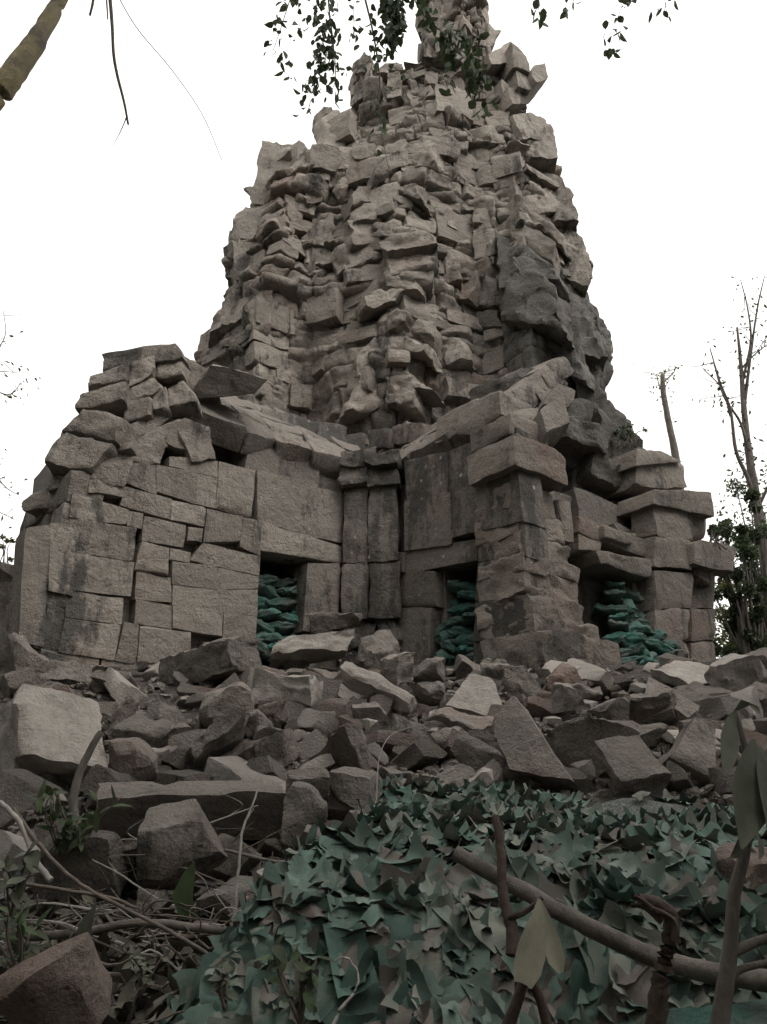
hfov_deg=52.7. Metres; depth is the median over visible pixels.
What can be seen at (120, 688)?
rubble chunk
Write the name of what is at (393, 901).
camouflage net
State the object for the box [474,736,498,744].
rubble chunk
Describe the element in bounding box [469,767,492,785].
fallen boulder
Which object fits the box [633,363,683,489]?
slender tree
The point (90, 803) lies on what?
rubble chunk
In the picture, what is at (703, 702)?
rubble chunk
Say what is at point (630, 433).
ledge shrub
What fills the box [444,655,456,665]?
sandbag
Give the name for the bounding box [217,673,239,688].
rubble chunk
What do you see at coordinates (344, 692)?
rubble chunk
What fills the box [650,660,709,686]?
fallen slab
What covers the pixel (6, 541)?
ledge shrub
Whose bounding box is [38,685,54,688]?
rubble chunk
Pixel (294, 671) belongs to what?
rubble chunk
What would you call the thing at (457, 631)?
sandbag
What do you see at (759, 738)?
rubble chunk
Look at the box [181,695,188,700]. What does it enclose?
rubble chunk
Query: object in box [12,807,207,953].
long dead stick
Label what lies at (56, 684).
rubble chunk
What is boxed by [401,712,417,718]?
rubble chunk
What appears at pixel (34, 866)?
dead twig
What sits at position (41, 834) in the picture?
rubble chunk
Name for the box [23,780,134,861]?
weed plant
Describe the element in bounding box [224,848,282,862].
branch
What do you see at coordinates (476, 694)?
fallen slab
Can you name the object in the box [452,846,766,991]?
cut branch
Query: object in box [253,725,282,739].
rubble chunk
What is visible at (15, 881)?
weed plant
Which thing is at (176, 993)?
dead twig
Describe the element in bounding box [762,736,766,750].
rubble chunk
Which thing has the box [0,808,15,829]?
rubble chunk
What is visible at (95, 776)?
rubble chunk
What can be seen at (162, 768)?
rubble chunk
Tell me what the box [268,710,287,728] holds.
rubble chunk
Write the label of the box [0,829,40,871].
rubble chunk
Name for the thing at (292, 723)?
rubble chunk
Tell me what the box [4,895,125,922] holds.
dead twig
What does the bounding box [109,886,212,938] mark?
dead twig
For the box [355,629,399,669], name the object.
fallen boulder
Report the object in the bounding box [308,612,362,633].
fallen boulder
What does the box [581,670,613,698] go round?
rubble chunk
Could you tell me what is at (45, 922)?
dead twig
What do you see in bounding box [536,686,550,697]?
rubble chunk
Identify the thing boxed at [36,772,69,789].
rubble chunk
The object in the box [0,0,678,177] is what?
overhanging tree
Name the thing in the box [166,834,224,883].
dead twig
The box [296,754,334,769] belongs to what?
rubble chunk
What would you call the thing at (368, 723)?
rubble chunk
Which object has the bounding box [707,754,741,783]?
rubble chunk
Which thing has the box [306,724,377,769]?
fallen block
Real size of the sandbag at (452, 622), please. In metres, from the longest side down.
0.599 x 0.329 x 0.232 m
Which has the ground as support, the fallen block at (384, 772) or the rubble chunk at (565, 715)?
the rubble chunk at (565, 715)
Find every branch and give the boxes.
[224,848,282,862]
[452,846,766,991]
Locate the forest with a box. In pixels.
[714,453,766,659]
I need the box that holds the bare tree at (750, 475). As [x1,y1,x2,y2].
[685,273,766,577]
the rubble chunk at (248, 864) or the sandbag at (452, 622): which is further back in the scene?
the sandbag at (452, 622)
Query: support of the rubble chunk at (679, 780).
on the ground
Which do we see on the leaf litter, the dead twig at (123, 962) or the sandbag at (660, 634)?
the dead twig at (123, 962)
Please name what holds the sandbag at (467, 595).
on the sandbag at (460, 609)
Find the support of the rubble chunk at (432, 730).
on the fallen block at (393, 722)
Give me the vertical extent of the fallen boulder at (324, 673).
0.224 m
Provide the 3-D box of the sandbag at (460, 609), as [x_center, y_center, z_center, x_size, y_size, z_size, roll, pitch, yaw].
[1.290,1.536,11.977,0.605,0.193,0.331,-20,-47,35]
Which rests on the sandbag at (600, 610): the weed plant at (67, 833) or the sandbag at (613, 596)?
the sandbag at (613, 596)
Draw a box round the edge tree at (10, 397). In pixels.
[0,311,40,528]
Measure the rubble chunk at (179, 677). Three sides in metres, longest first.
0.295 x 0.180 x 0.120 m
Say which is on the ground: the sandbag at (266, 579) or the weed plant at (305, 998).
the weed plant at (305, 998)
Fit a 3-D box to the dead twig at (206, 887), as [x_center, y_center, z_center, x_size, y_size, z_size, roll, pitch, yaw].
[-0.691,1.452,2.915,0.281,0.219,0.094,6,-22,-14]
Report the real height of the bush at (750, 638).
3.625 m
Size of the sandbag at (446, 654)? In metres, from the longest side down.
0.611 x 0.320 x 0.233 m
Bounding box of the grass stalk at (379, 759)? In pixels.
[375,723,426,802]
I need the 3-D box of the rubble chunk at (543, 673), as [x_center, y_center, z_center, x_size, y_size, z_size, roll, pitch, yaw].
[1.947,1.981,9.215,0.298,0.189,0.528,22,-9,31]
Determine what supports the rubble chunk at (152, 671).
on the ground
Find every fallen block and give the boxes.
[0,684,107,795]
[96,780,286,839]
[122,843,137,891]
[135,711,191,733]
[152,745,176,764]
[158,636,261,685]
[186,708,245,766]
[221,729,302,766]
[257,700,286,722]
[285,767,329,801]
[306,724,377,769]
[370,713,430,736]
[379,767,439,780]
[380,652,414,685]
[592,735,671,791]
[628,689,676,724]
[744,681,766,712]
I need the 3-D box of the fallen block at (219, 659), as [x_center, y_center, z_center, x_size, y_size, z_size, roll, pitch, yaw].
[-2.068,1.792,9.096,1.456,0.554,0.508,-18,-28,39]
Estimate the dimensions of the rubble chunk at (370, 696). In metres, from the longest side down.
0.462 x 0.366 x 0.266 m
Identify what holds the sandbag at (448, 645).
on the sandbag at (450, 661)
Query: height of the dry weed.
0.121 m
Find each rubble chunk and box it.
[0,666,6,678]
[0,671,41,698]
[0,676,47,700]
[0,714,2,731]
[0,768,67,826]
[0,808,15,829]
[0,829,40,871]
[6,671,44,696]
[34,821,61,842]
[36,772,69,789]
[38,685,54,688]
[43,682,84,697]
[43,794,67,814]
[52,684,78,695]
[80,764,136,795]
[85,820,102,830]
[86,791,96,809]
[89,670,139,689]
[98,702,121,714]
[103,665,147,702]
[103,743,107,750]
[137,660,147,671]
[141,662,159,679]
[145,700,186,723]
[146,695,164,710]
[151,765,171,782]
[156,769,226,784]
[162,742,218,771]
[168,729,205,746]
[173,671,196,685]
[176,683,198,696]
[176,696,188,707]
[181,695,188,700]
[186,692,203,708]
[191,685,212,692]
[199,680,217,686]
[202,833,263,880]
[204,756,284,784]
[216,675,239,683]
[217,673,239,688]
[239,666,253,688]
[246,755,286,781]
[249,853,261,873]
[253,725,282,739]
[254,698,258,708]
[257,838,282,856]
[260,666,288,675]
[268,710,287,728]
[278,660,309,669]
[280,782,285,791]
[282,690,314,719]
[284,718,298,731]
[285,668,322,675]
[293,729,327,761]
[294,729,308,742]
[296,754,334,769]
[297,708,338,737]
[301,670,320,675]
[301,695,361,719]
[302,711,335,730]
[315,676,342,700]
[332,758,339,766]
[333,662,351,679]
[337,713,364,731]
[338,684,359,698]
[360,718,377,734]
[365,730,418,754]
[367,693,375,702]
[368,742,388,766]
[369,669,380,673]
[370,694,395,714]
[370,763,383,772]
[390,737,446,771]
[390,745,406,761]
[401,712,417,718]
[416,703,429,717]
[424,720,446,727]
[427,727,438,735]
[437,763,475,783]
[439,699,446,707]
[439,728,458,762]
[446,695,453,702]
[454,654,480,680]
[460,759,503,787]
[465,728,496,741]
[466,674,502,691]
[470,669,480,673]
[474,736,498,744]
[487,704,529,715]
[489,744,506,760]
[501,673,537,692]
[503,762,520,782]
[521,776,543,789]
[522,696,553,721]
[532,669,550,678]
[535,678,544,688]
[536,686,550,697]
[542,660,580,672]
[543,716,561,723]
[544,697,572,721]
[564,767,595,793]
[566,658,604,675]
[569,759,608,776]
[572,699,596,714]
[580,680,589,686]
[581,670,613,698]
[584,773,596,782]
[586,680,596,688]
[607,684,620,697]
[612,675,632,691]
[615,660,635,670]
[628,682,646,693]
[643,662,659,673]
[643,782,665,794]
[652,700,677,725]
[657,732,675,745]
[658,653,696,665]
[666,729,721,747]
[666,760,693,791]
[668,726,678,729]
[672,685,731,695]
[674,689,723,701]
[674,711,702,726]
[676,718,724,729]
[684,681,706,690]
[693,694,729,709]
[698,696,757,720]
[707,707,748,718]
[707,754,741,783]
[708,766,736,796]
[718,728,765,757]
[722,719,755,731]
[728,685,763,718]
[753,717,766,735]
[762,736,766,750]
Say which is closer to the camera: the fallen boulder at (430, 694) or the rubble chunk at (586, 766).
the rubble chunk at (586, 766)
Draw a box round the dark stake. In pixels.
[491,815,543,957]
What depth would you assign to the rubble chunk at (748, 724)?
6.56 m
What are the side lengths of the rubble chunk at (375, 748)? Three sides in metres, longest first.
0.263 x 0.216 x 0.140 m
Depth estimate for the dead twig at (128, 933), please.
2.51 m
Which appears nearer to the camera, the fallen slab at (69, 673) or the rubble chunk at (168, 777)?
the rubble chunk at (168, 777)
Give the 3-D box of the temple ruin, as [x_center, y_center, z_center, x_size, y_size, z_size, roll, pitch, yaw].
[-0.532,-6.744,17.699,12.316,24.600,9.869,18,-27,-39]
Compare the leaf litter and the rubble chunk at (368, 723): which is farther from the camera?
the rubble chunk at (368, 723)
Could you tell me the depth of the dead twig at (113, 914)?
2.68 m
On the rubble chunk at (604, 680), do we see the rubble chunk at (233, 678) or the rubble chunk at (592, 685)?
the rubble chunk at (592, 685)
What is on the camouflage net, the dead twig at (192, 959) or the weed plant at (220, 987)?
the weed plant at (220, 987)
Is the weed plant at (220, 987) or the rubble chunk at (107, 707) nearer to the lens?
the weed plant at (220, 987)
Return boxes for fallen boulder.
[0,632,49,673]
[0,932,111,1023]
[2,943,49,956]
[34,830,127,898]
[91,665,120,688]
[103,692,139,739]
[108,737,157,780]
[111,714,178,747]
[137,799,227,889]
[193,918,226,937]
[196,876,253,916]
[198,682,254,727]
[227,888,254,925]
[244,709,272,739]
[281,781,327,846]
[300,824,329,846]
[306,669,336,677]
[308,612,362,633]
[327,786,380,821]
[329,766,382,809]
[351,701,387,720]
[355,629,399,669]
[410,681,445,706]
[412,657,445,682]
[428,726,468,747]
[450,727,506,772]
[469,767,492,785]
[480,662,508,678]
[503,665,541,698]
[544,662,580,691]
[545,716,639,776]
[550,682,584,712]
[571,683,602,700]
[587,697,629,720]
[639,723,667,747]
[679,719,691,731]
[704,653,766,691]
[715,842,766,889]
[719,752,740,766]
[745,647,766,667]
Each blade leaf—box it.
[75,902,96,936]
[171,862,198,919]
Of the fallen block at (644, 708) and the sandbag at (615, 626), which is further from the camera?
the sandbag at (615, 626)
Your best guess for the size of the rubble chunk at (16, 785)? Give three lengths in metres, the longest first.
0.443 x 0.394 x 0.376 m
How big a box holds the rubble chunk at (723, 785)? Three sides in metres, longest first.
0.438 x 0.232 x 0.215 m
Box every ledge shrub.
[0,533,15,563]
[613,421,648,447]
[708,520,730,549]
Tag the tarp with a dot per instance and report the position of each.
(751, 1012)
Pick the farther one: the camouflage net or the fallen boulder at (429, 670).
the fallen boulder at (429, 670)
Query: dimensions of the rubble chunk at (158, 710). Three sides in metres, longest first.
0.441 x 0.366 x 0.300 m
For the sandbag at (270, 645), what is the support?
on the sandbag at (264, 651)
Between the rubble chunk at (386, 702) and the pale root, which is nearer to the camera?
the pale root
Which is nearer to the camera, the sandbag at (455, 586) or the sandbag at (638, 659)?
the sandbag at (638, 659)
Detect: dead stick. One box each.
[0,878,136,908]
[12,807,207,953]
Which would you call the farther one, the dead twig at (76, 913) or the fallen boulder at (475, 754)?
the fallen boulder at (475, 754)
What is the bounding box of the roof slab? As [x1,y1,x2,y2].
[195,364,267,397]
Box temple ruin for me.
[0,0,736,672]
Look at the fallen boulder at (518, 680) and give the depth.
8.32 m
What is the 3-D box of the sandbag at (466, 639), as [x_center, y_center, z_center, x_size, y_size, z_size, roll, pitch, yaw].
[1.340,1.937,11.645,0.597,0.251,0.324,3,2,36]
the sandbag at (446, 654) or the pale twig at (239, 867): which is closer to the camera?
the pale twig at (239, 867)
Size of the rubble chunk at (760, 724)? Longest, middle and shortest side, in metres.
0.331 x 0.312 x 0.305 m
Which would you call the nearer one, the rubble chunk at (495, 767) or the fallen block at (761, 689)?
the rubble chunk at (495, 767)
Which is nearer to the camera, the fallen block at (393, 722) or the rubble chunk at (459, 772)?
the rubble chunk at (459, 772)
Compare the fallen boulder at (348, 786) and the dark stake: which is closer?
the dark stake
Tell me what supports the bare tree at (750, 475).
on the ground
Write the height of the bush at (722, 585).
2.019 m
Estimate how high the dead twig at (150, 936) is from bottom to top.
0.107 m
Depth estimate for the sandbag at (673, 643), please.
12.50 m
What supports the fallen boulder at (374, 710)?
on the gravel
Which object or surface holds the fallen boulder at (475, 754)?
on the gravel
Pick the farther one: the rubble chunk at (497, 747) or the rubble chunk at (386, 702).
the rubble chunk at (386, 702)
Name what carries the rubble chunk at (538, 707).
on the ground
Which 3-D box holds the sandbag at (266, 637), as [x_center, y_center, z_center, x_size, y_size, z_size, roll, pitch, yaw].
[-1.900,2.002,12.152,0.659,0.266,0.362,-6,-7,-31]
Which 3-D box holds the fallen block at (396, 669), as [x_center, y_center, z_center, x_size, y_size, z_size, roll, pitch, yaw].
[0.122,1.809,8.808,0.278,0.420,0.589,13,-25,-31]
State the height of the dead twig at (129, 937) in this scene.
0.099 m
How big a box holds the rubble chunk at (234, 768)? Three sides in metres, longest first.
0.577 x 0.400 x 0.286 m
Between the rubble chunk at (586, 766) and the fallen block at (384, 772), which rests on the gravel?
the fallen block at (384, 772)
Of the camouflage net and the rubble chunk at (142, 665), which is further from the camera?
the rubble chunk at (142, 665)
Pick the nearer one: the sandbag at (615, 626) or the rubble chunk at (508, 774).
the rubble chunk at (508, 774)
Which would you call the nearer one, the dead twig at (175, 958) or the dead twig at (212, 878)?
the dead twig at (175, 958)
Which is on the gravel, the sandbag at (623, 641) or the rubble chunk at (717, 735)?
the rubble chunk at (717, 735)
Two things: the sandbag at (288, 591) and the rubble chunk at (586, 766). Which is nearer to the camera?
the rubble chunk at (586, 766)
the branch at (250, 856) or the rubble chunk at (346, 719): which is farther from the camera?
the rubble chunk at (346, 719)
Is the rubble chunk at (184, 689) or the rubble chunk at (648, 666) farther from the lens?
the rubble chunk at (648, 666)
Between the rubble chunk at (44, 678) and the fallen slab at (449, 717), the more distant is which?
the rubble chunk at (44, 678)
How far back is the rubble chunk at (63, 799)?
4.87 m
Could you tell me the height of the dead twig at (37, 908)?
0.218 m
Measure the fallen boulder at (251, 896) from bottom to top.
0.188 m
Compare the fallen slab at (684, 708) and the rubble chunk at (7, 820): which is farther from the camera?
the fallen slab at (684, 708)
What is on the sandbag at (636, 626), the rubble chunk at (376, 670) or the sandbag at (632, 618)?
the sandbag at (632, 618)
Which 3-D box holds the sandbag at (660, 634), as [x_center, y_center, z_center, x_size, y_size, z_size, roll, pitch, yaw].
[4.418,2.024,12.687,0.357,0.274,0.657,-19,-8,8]
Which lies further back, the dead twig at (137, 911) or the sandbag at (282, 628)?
the sandbag at (282, 628)
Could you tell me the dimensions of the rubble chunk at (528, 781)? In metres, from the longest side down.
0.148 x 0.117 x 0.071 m
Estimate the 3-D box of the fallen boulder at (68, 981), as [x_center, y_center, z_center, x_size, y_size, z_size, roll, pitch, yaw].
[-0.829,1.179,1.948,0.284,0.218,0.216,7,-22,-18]
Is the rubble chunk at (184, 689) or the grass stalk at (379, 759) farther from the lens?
the rubble chunk at (184, 689)
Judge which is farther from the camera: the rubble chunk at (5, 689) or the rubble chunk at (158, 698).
the rubble chunk at (5, 689)
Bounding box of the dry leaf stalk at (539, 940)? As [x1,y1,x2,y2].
[502,898,564,1023]
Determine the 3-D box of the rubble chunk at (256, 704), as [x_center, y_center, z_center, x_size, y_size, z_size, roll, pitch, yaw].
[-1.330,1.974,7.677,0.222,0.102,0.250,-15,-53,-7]
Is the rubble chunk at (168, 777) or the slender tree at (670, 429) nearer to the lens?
the rubble chunk at (168, 777)
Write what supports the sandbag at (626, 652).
on the sandbag at (638, 659)
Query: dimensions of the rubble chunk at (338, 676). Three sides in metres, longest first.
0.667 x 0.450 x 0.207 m
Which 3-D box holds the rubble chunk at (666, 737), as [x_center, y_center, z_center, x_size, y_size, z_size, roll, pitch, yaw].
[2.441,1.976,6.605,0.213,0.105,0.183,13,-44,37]
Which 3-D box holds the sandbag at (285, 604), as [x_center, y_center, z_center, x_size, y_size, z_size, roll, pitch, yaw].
[-1.674,1.521,12.608,0.666,0.227,0.364,-1,-31,-32]
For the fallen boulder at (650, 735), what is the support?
on the gravel
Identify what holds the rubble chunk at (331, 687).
on the ground
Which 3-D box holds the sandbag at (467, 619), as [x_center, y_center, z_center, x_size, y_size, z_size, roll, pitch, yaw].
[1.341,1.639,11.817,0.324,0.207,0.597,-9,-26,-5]
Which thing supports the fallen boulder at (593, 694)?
on the rubble chunk at (588, 705)
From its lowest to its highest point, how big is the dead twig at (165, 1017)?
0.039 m
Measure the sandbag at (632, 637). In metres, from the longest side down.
0.696 x 0.366 x 0.254 m
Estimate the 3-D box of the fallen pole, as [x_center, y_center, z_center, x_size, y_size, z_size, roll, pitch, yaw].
[-0.785,1.331,2.460,0.717,0.069,0.031,-2,-21,4]
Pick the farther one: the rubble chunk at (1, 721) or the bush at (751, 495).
the bush at (751, 495)
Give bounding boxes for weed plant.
[0,840,40,917]
[0,900,51,967]
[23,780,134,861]
[122,946,172,997]
[208,951,241,1011]
[253,932,336,1023]
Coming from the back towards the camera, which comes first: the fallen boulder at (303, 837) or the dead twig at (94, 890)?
the fallen boulder at (303, 837)
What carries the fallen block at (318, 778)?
on the gravel
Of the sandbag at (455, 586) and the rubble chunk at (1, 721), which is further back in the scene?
the sandbag at (455, 586)
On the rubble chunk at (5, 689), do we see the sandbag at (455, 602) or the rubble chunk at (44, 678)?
the rubble chunk at (44, 678)
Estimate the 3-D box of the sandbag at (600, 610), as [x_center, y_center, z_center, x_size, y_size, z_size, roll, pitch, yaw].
[3.724,1.619,12.571,0.672,0.228,0.352,7,-32,6]
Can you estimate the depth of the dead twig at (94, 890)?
2.91 m
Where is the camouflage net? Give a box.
[149,771,766,1023]
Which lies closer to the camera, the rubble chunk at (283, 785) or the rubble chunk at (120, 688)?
the rubble chunk at (283, 785)
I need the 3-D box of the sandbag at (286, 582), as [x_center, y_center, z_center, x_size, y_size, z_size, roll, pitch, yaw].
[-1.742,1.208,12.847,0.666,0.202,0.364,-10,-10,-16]
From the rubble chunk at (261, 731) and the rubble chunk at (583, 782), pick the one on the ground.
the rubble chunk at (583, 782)
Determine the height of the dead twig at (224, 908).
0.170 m
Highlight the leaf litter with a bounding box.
[0,880,240,1023]
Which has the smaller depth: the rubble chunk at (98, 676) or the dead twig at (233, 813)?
the dead twig at (233, 813)
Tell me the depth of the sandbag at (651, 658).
11.78 m
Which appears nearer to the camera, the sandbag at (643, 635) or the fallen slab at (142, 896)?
the fallen slab at (142, 896)
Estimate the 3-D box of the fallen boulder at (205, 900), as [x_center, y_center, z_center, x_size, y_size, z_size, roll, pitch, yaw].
[-0.599,1.454,2.918,0.215,0.147,0.191,0,-21,0]
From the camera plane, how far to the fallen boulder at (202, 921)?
2.65 m
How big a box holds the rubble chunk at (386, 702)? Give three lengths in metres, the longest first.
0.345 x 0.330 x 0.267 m
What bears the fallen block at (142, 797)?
on the gravel
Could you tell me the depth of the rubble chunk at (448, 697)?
7.94 m
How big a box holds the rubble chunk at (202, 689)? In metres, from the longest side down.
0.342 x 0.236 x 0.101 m
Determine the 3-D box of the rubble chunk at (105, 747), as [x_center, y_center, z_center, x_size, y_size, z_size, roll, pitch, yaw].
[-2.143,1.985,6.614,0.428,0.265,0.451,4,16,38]
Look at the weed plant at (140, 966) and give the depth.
1.90 m
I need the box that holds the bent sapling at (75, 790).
[68,716,114,827]
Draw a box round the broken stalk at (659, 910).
[631,893,680,1023]
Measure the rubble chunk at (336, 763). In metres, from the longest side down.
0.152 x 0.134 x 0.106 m
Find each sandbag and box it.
[256,583,280,599]
[256,619,274,633]
[256,631,284,644]
[257,608,281,621]
[257,641,271,658]
[258,574,279,584]
[258,596,269,609]
[265,597,297,612]
[267,642,277,649]
[268,621,296,634]
[270,612,298,623]
[272,578,297,588]
[276,586,297,597]
[433,637,457,655]
[434,616,461,637]
[434,649,454,660]
[438,629,454,639]
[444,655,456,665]
[446,602,474,615]
[446,625,473,636]
[447,579,475,594]
[450,598,465,607]
[451,633,473,646]
[452,652,472,665]
[456,645,472,654]
[457,590,478,601]
[461,611,474,626]
[591,603,635,616]
[600,589,625,605]
[601,631,645,643]
[602,587,645,604]
[605,581,624,590]
[605,612,627,629]
[606,615,638,622]
[608,619,630,633]
[613,635,645,647]
[619,648,633,657]
[621,656,642,664]
[622,598,637,611]
[624,643,644,656]
[628,621,654,634]
[632,631,646,639]
[636,612,646,619]
[636,618,649,624]
[639,660,657,664]
[641,651,657,663]
[642,638,674,655]
[642,648,649,656]
[647,629,667,640]
[662,638,680,648]
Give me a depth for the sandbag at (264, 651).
11.89 m
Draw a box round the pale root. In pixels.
[0,800,53,882]
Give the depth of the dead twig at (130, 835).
3.50 m
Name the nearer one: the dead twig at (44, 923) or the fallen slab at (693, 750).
the dead twig at (44, 923)
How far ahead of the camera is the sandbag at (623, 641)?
11.81 m
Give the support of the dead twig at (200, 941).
on the leaf litter
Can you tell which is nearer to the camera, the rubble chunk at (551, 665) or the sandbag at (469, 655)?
the rubble chunk at (551, 665)
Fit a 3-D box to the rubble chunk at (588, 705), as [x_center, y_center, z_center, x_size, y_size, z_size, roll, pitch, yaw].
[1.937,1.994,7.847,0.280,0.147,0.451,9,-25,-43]
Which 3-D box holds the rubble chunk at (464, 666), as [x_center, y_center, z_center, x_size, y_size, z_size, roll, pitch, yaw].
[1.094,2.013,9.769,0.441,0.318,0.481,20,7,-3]
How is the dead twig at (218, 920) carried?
on the leaf litter
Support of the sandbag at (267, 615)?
on the sandbag at (262, 626)
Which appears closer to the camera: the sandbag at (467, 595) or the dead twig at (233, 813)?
the dead twig at (233, 813)
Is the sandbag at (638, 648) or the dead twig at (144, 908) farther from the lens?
the sandbag at (638, 648)
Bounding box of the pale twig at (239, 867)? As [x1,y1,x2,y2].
[231,780,260,921]
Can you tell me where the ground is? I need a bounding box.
[0,665,766,1021]
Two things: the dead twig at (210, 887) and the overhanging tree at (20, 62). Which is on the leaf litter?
the dead twig at (210, 887)
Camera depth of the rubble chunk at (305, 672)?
8.51 m
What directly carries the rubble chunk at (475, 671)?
on the rubble chunk at (498, 682)
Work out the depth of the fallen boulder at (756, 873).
2.35 m
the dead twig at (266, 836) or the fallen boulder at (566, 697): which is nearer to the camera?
the dead twig at (266, 836)
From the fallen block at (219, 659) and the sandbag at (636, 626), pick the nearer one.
the fallen block at (219, 659)
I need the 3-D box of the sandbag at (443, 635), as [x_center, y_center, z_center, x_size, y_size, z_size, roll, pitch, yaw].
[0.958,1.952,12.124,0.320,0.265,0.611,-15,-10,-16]
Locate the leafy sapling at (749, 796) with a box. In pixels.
[710,700,766,1023]
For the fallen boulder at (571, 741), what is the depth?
5.82 m
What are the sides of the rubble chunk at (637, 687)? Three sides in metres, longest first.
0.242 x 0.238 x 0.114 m
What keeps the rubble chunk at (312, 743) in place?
on the ground
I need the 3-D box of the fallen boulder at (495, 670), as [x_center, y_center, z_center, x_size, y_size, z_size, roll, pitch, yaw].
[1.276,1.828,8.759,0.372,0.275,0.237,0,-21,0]
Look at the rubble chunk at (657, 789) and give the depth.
5.26 m
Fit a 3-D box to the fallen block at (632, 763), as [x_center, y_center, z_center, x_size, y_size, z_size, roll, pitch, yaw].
[1.722,1.736,5.356,0.478,0.388,0.321,7,-22,-19]
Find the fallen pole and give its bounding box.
[25,918,225,941]
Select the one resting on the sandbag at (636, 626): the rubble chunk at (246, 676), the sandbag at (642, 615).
the sandbag at (642, 615)
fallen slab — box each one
[41,660,94,688]
[136,888,168,917]
[252,667,322,706]
[269,629,354,667]
[340,661,415,713]
[425,707,493,734]
[446,674,501,715]
[492,696,578,792]
[645,677,699,725]
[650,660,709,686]
[659,717,715,788]
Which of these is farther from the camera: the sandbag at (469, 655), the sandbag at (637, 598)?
the sandbag at (637, 598)
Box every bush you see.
[706,518,766,656]
[713,577,748,648]
[726,478,766,647]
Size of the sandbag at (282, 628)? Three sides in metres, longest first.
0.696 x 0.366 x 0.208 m
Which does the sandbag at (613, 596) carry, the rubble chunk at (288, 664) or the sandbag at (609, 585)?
the sandbag at (609, 585)
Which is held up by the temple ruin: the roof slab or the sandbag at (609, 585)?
the roof slab
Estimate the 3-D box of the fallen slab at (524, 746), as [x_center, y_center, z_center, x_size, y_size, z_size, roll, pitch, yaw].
[1.126,1.716,5.639,0.656,0.749,0.532,-12,-24,29]
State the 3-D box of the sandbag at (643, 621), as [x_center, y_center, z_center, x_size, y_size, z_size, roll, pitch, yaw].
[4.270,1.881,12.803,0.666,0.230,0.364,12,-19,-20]
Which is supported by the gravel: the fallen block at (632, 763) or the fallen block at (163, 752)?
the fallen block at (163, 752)
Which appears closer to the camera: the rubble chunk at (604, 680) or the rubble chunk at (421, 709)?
the rubble chunk at (421, 709)
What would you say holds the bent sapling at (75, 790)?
on the ground
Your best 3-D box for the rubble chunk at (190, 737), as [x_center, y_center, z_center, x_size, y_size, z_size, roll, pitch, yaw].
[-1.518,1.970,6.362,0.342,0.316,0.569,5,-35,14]
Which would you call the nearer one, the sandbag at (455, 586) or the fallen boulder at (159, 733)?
the fallen boulder at (159, 733)
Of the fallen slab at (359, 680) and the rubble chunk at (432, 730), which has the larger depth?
the fallen slab at (359, 680)
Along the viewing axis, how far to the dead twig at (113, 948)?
2.39 m
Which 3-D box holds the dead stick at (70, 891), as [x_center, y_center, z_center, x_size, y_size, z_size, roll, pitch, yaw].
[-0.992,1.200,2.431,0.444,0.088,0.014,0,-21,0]
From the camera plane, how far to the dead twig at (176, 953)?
2.26 m
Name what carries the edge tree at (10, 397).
on the ground
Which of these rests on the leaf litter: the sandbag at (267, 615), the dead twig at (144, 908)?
the dead twig at (144, 908)
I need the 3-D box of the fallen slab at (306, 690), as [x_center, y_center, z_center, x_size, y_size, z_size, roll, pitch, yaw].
[-0.976,1.786,7.828,0.770,0.441,0.358,-10,-23,23]
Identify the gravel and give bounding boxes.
[0,649,766,909]
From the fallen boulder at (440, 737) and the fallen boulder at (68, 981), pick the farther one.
the fallen boulder at (440, 737)
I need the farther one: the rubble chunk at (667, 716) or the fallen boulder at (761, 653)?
the fallen boulder at (761, 653)
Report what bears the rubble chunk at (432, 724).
on the fallen slab at (449, 717)
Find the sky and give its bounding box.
[0,0,766,658]
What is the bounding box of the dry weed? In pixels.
[332,956,359,1023]
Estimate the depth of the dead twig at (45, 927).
2.56 m
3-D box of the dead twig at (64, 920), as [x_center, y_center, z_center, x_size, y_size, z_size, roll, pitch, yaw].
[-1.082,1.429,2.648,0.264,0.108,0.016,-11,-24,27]
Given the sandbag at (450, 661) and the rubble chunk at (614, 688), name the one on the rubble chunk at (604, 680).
the rubble chunk at (614, 688)
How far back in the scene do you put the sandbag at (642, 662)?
11.72 m
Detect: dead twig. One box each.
[0,915,95,939]
[0,919,123,945]
[1,889,45,945]
[3,902,78,939]
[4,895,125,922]
[10,846,54,906]
[27,916,63,941]
[29,902,126,912]
[39,913,94,943]
[53,922,157,956]
[66,863,108,894]
[68,888,112,938]
[76,917,173,933]
[79,900,153,931]
[87,901,151,939]
[92,854,195,908]
[101,921,155,966]
[105,888,163,934]
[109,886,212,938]
[109,972,126,985]
[114,899,194,931]
[121,818,144,839]
[121,913,160,935]
[122,890,172,936]
[124,907,175,938]
[127,907,160,934]
[128,914,177,954]
[135,907,225,938]
[141,933,178,970]
[141,1010,185,1023]
[142,920,179,966]
[146,981,168,988]
[156,944,185,961]
[157,903,238,921]
[163,989,179,1000]
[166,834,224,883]
[166,891,250,935]
[175,867,209,919]
[180,906,209,948]
[188,951,200,966]
[193,884,233,895]
[194,889,239,943]
[210,791,257,823]
[215,822,252,849]
[227,821,287,872]
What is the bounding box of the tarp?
[609,999,766,1023]
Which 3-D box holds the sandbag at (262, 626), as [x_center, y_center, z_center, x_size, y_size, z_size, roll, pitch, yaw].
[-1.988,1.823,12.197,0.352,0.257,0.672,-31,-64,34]
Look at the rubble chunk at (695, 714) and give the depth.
7.10 m
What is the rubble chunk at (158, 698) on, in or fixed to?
on the gravel
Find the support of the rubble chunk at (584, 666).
on the ground
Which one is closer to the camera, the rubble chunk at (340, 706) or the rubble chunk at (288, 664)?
the rubble chunk at (340, 706)

